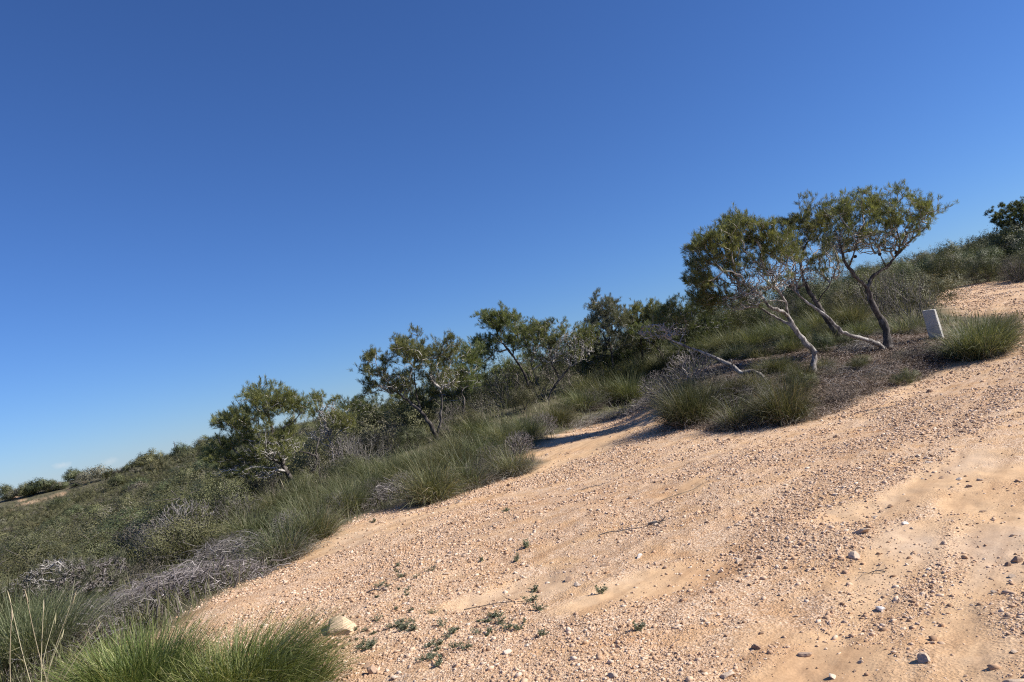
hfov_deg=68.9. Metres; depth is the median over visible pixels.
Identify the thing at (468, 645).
weed
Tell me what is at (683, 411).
grass tussock
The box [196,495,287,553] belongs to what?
grass tussock
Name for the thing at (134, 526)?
shrub
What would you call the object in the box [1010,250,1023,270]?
shrub
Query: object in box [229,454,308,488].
shrub
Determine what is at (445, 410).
shrub
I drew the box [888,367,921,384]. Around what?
shrub
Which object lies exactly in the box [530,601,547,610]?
weed
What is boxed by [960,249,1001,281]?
shrub
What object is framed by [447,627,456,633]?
weed
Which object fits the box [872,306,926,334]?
grass tussock
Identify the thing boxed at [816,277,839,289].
shrub
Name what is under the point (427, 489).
grass tussock
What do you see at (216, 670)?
grass tussock
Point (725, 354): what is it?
grass tussock
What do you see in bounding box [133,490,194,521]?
shrub
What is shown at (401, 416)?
shrub
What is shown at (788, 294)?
shrub
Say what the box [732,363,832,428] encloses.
grass tussock
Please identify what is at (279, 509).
grass tussock
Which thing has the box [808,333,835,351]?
shrub
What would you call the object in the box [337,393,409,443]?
evergreen tree
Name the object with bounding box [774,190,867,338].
pine tree
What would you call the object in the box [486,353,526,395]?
shrub
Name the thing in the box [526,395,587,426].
grass tussock
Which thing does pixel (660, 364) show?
grass tussock
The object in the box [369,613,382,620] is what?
weed
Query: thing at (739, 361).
needle litter
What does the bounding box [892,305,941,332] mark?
grass tussock
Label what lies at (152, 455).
shrub
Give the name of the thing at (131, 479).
shrub
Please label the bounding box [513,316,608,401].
tree
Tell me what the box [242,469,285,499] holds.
dry bush
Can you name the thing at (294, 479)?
shrub
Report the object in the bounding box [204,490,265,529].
dry bush
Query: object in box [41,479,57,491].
shrub
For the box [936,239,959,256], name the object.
shrub
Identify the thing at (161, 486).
shrub
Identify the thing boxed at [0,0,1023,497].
sky
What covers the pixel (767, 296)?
shrub
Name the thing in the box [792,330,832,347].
grass tussock
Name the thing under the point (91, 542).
shrub
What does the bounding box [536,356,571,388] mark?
shrub
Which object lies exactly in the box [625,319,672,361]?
pine tree
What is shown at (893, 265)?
shrub
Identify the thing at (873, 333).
brush pile
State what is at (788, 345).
grass tussock
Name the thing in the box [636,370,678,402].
dry bush
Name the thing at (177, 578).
brush pile
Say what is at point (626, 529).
fallen twig
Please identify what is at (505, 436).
grass tussock
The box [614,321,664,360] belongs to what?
shrub
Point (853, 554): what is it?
stone
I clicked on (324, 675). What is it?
grass tussock
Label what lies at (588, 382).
grass tussock
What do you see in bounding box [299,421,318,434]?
shrub
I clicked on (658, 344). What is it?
shrub
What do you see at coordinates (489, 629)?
weed
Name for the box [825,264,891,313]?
shrub
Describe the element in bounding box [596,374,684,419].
brush pile
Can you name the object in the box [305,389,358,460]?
pine tree
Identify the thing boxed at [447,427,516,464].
grass tussock
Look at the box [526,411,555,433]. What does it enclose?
dry bush
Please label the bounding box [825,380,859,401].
dry bush
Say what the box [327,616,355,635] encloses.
stone
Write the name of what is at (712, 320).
shrub
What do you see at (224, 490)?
shrub
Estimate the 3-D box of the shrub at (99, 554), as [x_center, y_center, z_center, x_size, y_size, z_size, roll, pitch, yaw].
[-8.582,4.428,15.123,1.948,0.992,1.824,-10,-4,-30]
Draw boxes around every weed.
[356,638,375,648]
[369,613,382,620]
[394,619,404,626]
[397,621,408,630]
[405,621,416,630]
[416,652,430,660]
[423,638,434,646]
[424,651,436,659]
[434,654,442,666]
[436,618,447,626]
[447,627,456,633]
[448,641,461,647]
[456,638,472,648]
[470,627,482,633]
[480,617,492,622]
[485,609,498,617]
[486,627,495,632]
[489,614,505,623]
[491,611,505,617]
[498,619,514,628]
[512,624,526,629]
[514,552,518,561]
[520,590,537,602]
[521,538,528,547]
[527,583,538,592]
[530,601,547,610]
[538,629,549,635]
[595,583,607,593]
[632,619,645,630]
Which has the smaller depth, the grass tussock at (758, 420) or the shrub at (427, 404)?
the grass tussock at (758, 420)
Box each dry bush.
[112,520,160,555]
[134,520,178,563]
[148,498,218,557]
[193,531,246,561]
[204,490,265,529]
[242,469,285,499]
[270,509,302,533]
[323,490,354,514]
[326,433,364,465]
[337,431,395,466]
[356,478,387,497]
[370,421,412,452]
[389,470,413,493]
[432,402,465,432]
[463,458,492,475]
[473,442,509,468]
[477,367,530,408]
[503,430,533,454]
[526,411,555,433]
[576,353,610,378]
[580,387,611,410]
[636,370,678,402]
[664,347,715,384]
[692,367,736,394]
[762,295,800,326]
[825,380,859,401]
[851,269,897,318]
[872,265,939,323]
[996,257,1023,282]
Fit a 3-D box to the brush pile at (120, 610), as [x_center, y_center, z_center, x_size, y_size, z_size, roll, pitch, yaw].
[-4.079,2.741,7.263,1.599,0.466,2.643,-11,-4,-25]
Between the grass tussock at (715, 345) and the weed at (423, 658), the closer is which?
the weed at (423, 658)
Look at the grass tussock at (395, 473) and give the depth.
14.12 m
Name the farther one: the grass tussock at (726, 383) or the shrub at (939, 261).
the shrub at (939, 261)
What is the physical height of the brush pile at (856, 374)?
0.586 m
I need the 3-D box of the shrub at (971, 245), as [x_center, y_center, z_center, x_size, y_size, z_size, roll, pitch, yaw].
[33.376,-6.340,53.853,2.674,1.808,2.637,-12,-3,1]
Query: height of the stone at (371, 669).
0.072 m
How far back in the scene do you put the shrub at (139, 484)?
99.13 m
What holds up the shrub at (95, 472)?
on the ground at (978, 651)
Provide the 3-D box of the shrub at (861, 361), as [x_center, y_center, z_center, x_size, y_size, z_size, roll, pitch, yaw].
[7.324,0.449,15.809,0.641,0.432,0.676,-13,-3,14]
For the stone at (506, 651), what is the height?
0.037 m
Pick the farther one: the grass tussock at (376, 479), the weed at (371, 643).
the grass tussock at (376, 479)
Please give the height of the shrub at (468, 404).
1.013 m
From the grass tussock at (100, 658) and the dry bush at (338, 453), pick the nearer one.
the grass tussock at (100, 658)
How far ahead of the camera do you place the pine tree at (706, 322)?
24.79 m
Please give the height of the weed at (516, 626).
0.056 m
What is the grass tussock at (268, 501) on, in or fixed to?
on the ground at (978, 651)
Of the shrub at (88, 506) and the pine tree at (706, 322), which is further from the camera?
the shrub at (88, 506)
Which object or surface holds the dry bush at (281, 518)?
on the ground at (978, 651)
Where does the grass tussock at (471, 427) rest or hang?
on the ground at (978, 651)
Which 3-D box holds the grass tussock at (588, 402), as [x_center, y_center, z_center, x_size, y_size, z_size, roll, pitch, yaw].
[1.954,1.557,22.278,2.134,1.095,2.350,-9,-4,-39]
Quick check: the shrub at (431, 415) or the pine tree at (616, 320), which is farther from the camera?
the shrub at (431, 415)
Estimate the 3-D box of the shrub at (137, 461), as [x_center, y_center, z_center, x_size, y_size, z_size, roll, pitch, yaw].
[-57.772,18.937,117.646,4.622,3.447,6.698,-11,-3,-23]
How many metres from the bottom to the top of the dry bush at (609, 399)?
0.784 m
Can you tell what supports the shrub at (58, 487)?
on the ground at (978, 651)
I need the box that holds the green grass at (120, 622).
[0,274,1023,681]
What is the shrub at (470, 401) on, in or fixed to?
on the ground at (978, 651)
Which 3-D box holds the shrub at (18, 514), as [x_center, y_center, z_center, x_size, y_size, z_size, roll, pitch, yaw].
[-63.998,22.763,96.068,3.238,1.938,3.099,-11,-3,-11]
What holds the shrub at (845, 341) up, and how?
on the ground at (978, 651)
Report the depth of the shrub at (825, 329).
20.46 m
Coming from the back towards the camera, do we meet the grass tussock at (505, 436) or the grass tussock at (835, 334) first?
the grass tussock at (835, 334)
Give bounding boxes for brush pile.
[2,578,176,678]
[55,547,295,613]
[154,528,282,569]
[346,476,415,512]
[561,410,623,429]
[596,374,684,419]
[672,365,793,409]
[793,355,935,387]
[827,329,899,354]
[832,324,922,337]
[874,339,952,363]
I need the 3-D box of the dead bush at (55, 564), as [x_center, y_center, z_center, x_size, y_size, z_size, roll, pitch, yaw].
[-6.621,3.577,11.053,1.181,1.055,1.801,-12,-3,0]
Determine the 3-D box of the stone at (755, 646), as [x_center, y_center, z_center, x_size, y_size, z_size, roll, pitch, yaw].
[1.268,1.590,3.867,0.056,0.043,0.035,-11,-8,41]
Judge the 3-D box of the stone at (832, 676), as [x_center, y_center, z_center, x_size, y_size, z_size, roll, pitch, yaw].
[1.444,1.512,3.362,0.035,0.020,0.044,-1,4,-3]
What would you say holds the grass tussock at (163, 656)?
on the ground at (978, 651)
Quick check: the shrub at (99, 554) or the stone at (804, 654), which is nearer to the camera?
the stone at (804, 654)
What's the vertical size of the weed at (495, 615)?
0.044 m
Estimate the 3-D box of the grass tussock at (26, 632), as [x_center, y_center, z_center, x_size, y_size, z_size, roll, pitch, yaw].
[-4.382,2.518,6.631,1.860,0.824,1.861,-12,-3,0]
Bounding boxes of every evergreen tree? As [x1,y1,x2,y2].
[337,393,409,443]
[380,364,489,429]
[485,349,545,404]
[569,336,637,378]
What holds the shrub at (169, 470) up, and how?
on the ground at (978, 651)
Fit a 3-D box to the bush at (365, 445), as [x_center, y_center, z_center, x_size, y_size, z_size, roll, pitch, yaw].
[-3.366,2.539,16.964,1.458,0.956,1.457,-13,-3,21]
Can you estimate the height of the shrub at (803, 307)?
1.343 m
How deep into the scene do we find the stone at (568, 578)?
5.95 m
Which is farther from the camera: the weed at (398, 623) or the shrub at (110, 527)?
the shrub at (110, 527)
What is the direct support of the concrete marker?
on the ground at (978, 651)
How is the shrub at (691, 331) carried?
on the ground at (978, 651)
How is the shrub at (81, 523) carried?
on the ground at (978, 651)
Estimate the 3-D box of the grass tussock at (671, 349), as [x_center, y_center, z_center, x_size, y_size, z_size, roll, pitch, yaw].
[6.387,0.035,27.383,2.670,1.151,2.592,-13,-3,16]
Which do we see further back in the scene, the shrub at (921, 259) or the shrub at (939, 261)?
the shrub at (921, 259)
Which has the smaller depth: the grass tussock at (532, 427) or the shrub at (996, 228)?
the grass tussock at (532, 427)
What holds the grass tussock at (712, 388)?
on the ground at (978, 651)
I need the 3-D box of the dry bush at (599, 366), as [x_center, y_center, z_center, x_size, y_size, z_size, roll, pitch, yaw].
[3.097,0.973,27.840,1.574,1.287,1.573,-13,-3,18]
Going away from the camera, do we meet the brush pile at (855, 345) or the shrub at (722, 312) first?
the brush pile at (855, 345)
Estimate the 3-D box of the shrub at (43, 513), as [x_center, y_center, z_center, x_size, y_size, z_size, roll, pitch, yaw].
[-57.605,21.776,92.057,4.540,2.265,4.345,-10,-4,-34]
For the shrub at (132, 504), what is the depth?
57.11 m
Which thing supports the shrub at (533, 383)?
on the ground at (978, 651)
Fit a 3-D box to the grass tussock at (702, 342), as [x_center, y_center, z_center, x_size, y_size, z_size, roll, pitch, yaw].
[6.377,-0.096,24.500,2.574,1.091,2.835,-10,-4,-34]
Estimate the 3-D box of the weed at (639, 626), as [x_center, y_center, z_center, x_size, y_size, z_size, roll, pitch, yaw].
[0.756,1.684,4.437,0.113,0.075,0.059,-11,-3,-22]
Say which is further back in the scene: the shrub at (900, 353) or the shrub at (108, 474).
the shrub at (108, 474)
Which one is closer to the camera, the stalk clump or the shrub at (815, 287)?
the stalk clump
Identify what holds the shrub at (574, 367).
on the ground at (978, 651)
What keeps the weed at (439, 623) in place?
on the ground at (978, 651)
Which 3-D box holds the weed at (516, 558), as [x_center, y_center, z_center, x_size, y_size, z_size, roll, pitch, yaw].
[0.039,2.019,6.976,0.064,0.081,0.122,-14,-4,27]
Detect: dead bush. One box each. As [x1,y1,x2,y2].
[1,550,110,605]
[41,546,135,603]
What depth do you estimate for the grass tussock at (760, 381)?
14.79 m
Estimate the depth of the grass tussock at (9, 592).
10.42 m
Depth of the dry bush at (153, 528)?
14.18 m
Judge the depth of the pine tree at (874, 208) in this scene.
17.47 m
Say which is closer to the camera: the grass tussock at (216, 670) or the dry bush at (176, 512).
the grass tussock at (216, 670)
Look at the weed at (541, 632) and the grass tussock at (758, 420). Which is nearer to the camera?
the weed at (541, 632)
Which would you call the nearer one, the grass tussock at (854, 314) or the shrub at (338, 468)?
the shrub at (338, 468)
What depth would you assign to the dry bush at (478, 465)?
13.51 m
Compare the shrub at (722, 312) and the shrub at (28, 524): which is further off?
the shrub at (28, 524)
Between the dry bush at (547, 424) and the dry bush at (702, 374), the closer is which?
the dry bush at (702, 374)
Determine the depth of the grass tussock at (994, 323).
15.99 m
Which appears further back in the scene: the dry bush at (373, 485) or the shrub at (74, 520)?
the shrub at (74, 520)
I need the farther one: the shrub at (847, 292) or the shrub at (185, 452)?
the shrub at (185, 452)
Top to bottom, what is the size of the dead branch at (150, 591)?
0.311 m
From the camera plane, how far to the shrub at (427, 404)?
25.71 m
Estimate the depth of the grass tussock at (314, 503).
12.92 m
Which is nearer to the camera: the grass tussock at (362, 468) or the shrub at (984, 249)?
the grass tussock at (362, 468)
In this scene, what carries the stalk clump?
on the ground at (978, 651)
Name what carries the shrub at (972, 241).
on the ground at (978, 651)
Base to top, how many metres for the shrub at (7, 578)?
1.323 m
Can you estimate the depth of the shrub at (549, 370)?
34.69 m
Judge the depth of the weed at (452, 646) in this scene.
4.80 m
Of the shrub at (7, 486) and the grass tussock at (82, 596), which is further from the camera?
the shrub at (7, 486)
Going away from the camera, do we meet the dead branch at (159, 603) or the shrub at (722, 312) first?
the dead branch at (159, 603)
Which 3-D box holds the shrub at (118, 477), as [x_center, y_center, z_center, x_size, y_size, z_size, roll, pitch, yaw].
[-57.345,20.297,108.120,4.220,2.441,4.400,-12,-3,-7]
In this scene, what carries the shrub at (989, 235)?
on the ground at (978, 651)
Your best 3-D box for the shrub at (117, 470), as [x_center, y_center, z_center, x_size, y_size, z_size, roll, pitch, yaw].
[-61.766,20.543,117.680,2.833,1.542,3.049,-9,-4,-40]
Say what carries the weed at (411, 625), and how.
on the ground at (978, 651)
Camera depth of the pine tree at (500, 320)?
25.28 m
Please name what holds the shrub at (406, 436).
on the ground at (978, 651)
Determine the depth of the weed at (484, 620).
5.22 m
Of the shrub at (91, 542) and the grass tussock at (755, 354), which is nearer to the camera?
the shrub at (91, 542)
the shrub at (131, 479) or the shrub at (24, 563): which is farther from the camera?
the shrub at (131, 479)
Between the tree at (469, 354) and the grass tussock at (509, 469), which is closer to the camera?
the grass tussock at (509, 469)
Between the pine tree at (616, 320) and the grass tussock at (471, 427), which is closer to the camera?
the grass tussock at (471, 427)
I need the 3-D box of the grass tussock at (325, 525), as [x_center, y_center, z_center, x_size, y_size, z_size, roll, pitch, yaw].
[-2.902,2.419,10.715,1.443,0.930,1.589,-12,-3,4]
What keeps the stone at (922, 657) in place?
on the ground at (978, 651)
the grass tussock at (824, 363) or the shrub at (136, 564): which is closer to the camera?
the shrub at (136, 564)
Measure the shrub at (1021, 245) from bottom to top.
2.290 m
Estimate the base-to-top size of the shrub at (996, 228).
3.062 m
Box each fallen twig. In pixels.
[368,585,386,592]
[464,595,537,609]
[598,521,658,534]
[647,514,665,524]
[855,403,903,412]
[858,562,884,574]
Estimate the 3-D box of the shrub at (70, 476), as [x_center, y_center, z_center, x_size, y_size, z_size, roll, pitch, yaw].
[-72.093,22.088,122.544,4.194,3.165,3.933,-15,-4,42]
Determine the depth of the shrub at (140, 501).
20.75 m
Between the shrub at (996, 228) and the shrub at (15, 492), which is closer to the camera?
the shrub at (996, 228)
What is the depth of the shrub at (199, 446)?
113.13 m
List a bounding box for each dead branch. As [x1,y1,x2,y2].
[130,582,173,613]
[156,578,159,628]
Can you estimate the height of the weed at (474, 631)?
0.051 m
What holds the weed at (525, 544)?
on the ground at (978, 651)
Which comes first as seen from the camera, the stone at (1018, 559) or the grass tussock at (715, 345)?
the stone at (1018, 559)
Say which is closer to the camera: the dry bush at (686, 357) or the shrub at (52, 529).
the dry bush at (686, 357)
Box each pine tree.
[196,375,319,488]
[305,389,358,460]
[347,323,464,441]
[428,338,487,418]
[466,301,541,402]
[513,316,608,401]
[577,287,640,367]
[620,297,678,363]
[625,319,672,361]
[654,289,736,361]
[679,203,818,369]
[771,178,958,350]
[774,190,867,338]
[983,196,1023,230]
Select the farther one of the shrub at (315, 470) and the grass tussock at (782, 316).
the grass tussock at (782, 316)
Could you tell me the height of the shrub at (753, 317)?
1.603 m
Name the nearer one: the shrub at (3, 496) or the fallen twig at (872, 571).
the fallen twig at (872, 571)
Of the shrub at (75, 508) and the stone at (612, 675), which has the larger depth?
the shrub at (75, 508)
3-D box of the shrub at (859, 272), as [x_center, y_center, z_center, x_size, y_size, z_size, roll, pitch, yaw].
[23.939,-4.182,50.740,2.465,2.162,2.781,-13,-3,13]
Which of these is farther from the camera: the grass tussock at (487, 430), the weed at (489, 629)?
the grass tussock at (487, 430)
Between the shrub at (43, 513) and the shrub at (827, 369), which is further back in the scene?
the shrub at (43, 513)
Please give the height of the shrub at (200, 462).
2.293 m
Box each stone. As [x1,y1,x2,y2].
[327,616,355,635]
[367,666,376,673]
[502,648,511,654]
[565,576,572,581]
[608,673,617,677]
[720,671,734,678]
[751,644,760,649]
[797,652,811,656]
[829,673,835,678]
[848,551,859,559]
[851,528,868,533]
[875,606,884,610]
[917,652,930,662]
[1003,679,1023,681]
[1010,556,1022,562]
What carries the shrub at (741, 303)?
on the ground at (978, 651)
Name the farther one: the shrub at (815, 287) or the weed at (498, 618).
the shrub at (815, 287)
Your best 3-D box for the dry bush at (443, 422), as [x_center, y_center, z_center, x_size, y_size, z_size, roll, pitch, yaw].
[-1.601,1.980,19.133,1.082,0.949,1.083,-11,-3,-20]
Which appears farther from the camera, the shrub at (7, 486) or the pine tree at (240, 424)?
the shrub at (7, 486)
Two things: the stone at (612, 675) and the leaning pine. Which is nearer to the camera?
the stone at (612, 675)
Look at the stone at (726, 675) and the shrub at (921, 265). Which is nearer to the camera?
the stone at (726, 675)
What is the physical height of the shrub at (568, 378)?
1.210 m
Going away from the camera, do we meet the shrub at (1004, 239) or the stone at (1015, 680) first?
the stone at (1015, 680)
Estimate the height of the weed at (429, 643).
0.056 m
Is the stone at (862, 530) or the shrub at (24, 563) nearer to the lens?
the stone at (862, 530)
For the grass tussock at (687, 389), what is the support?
on the ground at (978, 651)
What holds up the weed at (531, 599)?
on the ground at (978, 651)
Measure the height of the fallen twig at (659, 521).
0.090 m
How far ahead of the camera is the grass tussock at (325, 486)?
14.10 m
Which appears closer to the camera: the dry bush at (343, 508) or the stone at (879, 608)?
the stone at (879, 608)
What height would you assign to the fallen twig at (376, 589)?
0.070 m
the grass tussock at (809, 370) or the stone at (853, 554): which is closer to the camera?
the stone at (853, 554)
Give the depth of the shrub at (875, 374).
14.42 m
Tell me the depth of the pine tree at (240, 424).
15.99 m
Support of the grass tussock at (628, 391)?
on the ground at (978, 651)
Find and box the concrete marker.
[922,309,943,338]
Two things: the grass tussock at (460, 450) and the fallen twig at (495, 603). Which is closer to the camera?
the fallen twig at (495, 603)
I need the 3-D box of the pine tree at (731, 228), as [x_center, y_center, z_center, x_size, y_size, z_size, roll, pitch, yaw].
[5.125,-1.027,16.148,2.817,4.200,2.304,-12,-3,0]
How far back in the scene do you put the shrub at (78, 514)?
75.44 m
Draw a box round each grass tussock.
[0,557,79,621]
[0,575,134,679]
[0,578,100,638]
[1,574,129,640]
[20,598,243,681]
[31,626,174,681]
[145,596,373,681]
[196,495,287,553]
[223,490,338,570]
[225,627,371,681]
[241,481,297,522]
[262,484,322,531]
[264,483,363,549]
[266,474,331,510]
[285,480,344,518]
[295,474,353,506]
[309,471,379,516]
[312,466,373,492]
[340,453,383,478]
[340,461,393,493]
[354,449,416,482]
[375,453,437,489]
[378,436,482,509]
[383,436,440,473]
[405,431,498,477]
[423,431,515,493]
[425,421,483,454]
[439,408,501,438]
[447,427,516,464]
[467,418,527,442]
[473,415,538,449]
[478,437,545,479]
[495,407,555,438]
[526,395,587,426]
[549,379,609,411]
[557,368,609,395]
[572,369,629,405]
[582,355,639,386]
[595,363,660,405]
[608,345,662,382]
[636,345,680,378]
[639,363,739,433]
[656,334,709,359]
[663,375,710,398]
[671,326,732,359]
[690,375,733,403]
[693,317,756,356]
[698,381,764,432]
[707,370,765,401]
[709,340,756,363]
[721,319,778,349]
[725,361,780,394]
[729,339,777,359]
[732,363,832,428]
[741,397,773,428]
[743,350,799,375]
[744,314,808,342]
[753,305,795,332]
[763,333,810,354]
[769,311,817,342]
[769,354,805,374]
[776,359,822,385]
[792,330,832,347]
[793,306,852,331]
[808,327,858,344]
[816,352,840,368]
[828,297,877,327]
[834,313,882,336]
[859,309,899,332]
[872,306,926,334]
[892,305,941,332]
[917,301,1023,364]
[970,305,1023,341]
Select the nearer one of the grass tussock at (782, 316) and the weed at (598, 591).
the weed at (598, 591)
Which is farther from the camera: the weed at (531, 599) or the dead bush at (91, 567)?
the dead bush at (91, 567)
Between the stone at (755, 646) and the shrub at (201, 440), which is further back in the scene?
the shrub at (201, 440)
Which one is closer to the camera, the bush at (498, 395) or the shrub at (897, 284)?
the bush at (498, 395)
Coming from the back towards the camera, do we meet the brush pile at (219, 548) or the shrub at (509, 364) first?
the shrub at (509, 364)
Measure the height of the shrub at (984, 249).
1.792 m
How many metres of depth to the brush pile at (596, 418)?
20.29 m
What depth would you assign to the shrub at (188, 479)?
74.36 m
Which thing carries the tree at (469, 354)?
on the ground at (978, 651)
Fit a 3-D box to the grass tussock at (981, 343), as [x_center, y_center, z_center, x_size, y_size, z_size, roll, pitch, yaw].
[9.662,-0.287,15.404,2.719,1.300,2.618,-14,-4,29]
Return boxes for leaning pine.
[634,301,771,382]
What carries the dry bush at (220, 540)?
on the ground at (978, 651)
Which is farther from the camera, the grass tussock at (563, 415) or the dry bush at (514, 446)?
the grass tussock at (563, 415)
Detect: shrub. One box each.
[0,482,13,494]
[0,524,70,577]
[0,535,95,597]
[0,566,28,598]
[1,487,17,499]
[4,488,24,498]
[4,511,26,520]
[8,519,40,533]
[16,480,40,497]
[19,523,137,570]
[23,477,55,496]
[23,508,61,520]
[36,515,71,531]
[36,525,102,550]
[40,525,65,534]
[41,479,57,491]
[45,534,136,574]
[46,497,74,509]
[53,482,68,489]
[58,516,99,527]
[59,505,182,552]
[61,467,83,483]
[63,502,83,515]
[67,518,98,536]
[70,510,94,519]
[75,505,108,519]
[76,464,114,482]
[81,501,106,510]
[90,491,172,543]
[100,469,115,479]
[100,472,128,487]
[103,508,199,555]
[112,467,128,475]
[117,493,139,504]
[119,499,145,513]
[121,460,137,472]
[121,505,243,571]
[122,478,150,490]
[124,475,152,483]
[125,556,173,583]
[126,481,145,492]
[130,451,151,469]
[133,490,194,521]
[136,467,258,525]
[141,447,163,465]
[141,458,167,472]
[146,479,180,497]
[165,463,193,473]
[165,471,194,484]
[169,440,191,457]
[171,467,192,478]
[173,467,258,530]
[177,448,195,458]
[177,466,211,486]
[189,458,204,468]
[191,434,211,445]
[193,440,214,451]
[196,462,218,471]
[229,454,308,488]
[230,478,268,504]
[285,470,322,491]
[293,427,315,437]
[297,453,329,480]
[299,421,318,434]
[327,453,366,478]
[346,425,390,457]
[380,393,426,437]
[390,422,430,449]
[415,385,448,423]
[428,386,478,417]
[435,388,472,419]
[443,385,499,413]
[448,405,484,433]
[457,392,500,419]
[465,363,508,410]
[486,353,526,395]
[499,358,551,397]
[503,383,541,411]
[519,354,561,390]
[536,351,575,384]
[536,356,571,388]
[548,366,581,394]
[552,338,610,379]
[604,347,636,371]
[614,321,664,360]
[634,315,678,359]
[683,316,711,344]
[684,292,746,337]
[697,308,729,340]
[713,302,751,335]
[729,287,748,323]
[737,277,775,326]
[738,302,776,333]
[764,275,818,316]
[784,369,819,391]
[788,293,825,322]
[789,271,836,319]
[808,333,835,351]
[809,319,841,338]
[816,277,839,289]
[819,360,850,375]
[820,289,853,317]
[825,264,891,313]
[827,280,860,312]
[832,330,863,348]
[845,354,875,368]
[847,265,877,280]
[850,262,896,283]
[857,370,889,383]
[874,265,905,289]
[877,254,905,277]
[877,275,917,300]
[885,347,917,364]
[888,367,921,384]
[890,260,923,284]
[908,255,937,276]
[909,253,935,266]
[920,244,975,278]
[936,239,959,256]
[938,248,974,263]
[943,243,1005,272]
[959,235,984,249]
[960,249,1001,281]
[961,241,982,251]
[973,232,1003,248]
[980,221,1023,257]
[982,221,1022,243]
[1008,230,1023,259]
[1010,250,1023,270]
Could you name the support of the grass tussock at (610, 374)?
on the ground at (978, 651)
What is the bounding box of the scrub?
[0,229,1023,569]
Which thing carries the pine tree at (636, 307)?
on the ground at (978, 651)
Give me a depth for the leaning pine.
16.30 m
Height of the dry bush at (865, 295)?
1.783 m
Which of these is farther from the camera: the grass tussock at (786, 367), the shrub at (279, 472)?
the shrub at (279, 472)
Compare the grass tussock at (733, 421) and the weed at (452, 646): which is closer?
the weed at (452, 646)
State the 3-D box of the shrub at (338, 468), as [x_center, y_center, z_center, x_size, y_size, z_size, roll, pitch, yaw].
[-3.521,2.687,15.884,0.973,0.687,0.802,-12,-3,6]
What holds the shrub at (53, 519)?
on the ground at (978, 651)
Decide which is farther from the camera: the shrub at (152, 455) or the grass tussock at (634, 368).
the shrub at (152, 455)
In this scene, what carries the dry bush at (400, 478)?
on the ground at (978, 651)
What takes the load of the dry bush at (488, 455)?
on the ground at (978, 651)
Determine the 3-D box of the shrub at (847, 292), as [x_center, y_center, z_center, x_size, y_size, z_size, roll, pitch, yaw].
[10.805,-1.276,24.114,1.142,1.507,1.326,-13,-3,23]
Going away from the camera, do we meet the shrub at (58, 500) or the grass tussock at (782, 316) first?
the grass tussock at (782, 316)
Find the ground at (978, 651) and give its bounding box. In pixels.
[0,253,1023,681]
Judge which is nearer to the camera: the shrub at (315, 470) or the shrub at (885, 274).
the shrub at (315, 470)
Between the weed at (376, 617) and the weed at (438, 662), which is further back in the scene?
the weed at (376, 617)
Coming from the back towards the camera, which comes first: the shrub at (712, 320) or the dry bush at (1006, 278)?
the dry bush at (1006, 278)
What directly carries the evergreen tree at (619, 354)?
on the ground at (978, 651)
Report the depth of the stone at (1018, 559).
4.37 m
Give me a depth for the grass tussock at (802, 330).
21.67 m
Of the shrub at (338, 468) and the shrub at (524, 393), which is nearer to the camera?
the shrub at (338, 468)
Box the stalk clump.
[7,589,100,681]
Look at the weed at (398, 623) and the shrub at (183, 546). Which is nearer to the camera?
the weed at (398, 623)
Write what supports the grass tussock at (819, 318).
on the ground at (978, 651)
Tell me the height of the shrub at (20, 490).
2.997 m
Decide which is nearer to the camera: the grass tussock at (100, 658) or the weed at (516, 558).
the grass tussock at (100, 658)
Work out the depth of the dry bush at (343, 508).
12.81 m
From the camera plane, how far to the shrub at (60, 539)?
19.49 m
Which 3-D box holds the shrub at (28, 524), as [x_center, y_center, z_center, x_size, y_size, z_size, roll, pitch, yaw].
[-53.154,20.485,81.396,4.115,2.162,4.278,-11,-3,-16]
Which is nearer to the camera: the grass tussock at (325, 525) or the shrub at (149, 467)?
the grass tussock at (325, 525)
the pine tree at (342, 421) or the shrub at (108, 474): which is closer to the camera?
the pine tree at (342, 421)
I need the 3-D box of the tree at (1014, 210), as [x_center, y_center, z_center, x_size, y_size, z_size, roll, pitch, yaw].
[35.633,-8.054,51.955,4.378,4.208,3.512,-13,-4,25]
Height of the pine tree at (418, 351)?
3.131 m
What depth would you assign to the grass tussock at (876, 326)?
20.85 m
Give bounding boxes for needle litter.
[657,328,958,431]
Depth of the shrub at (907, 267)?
41.44 m
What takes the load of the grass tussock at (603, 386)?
on the ground at (978, 651)
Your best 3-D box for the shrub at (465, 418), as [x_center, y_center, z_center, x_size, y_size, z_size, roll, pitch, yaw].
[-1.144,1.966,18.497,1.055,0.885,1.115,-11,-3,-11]
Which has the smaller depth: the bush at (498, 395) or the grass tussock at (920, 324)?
the grass tussock at (920, 324)
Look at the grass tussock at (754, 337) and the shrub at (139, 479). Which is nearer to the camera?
the grass tussock at (754, 337)
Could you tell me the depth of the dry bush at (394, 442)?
18.66 m
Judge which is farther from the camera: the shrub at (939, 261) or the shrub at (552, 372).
the shrub at (939, 261)
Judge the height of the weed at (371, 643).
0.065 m
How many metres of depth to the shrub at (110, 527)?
18.08 m
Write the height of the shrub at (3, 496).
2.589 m
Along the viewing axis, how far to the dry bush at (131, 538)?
16.36 m
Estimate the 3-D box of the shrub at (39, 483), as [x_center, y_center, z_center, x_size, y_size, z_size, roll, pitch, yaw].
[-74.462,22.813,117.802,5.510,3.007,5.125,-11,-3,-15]
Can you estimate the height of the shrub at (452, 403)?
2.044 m
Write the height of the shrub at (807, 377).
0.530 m

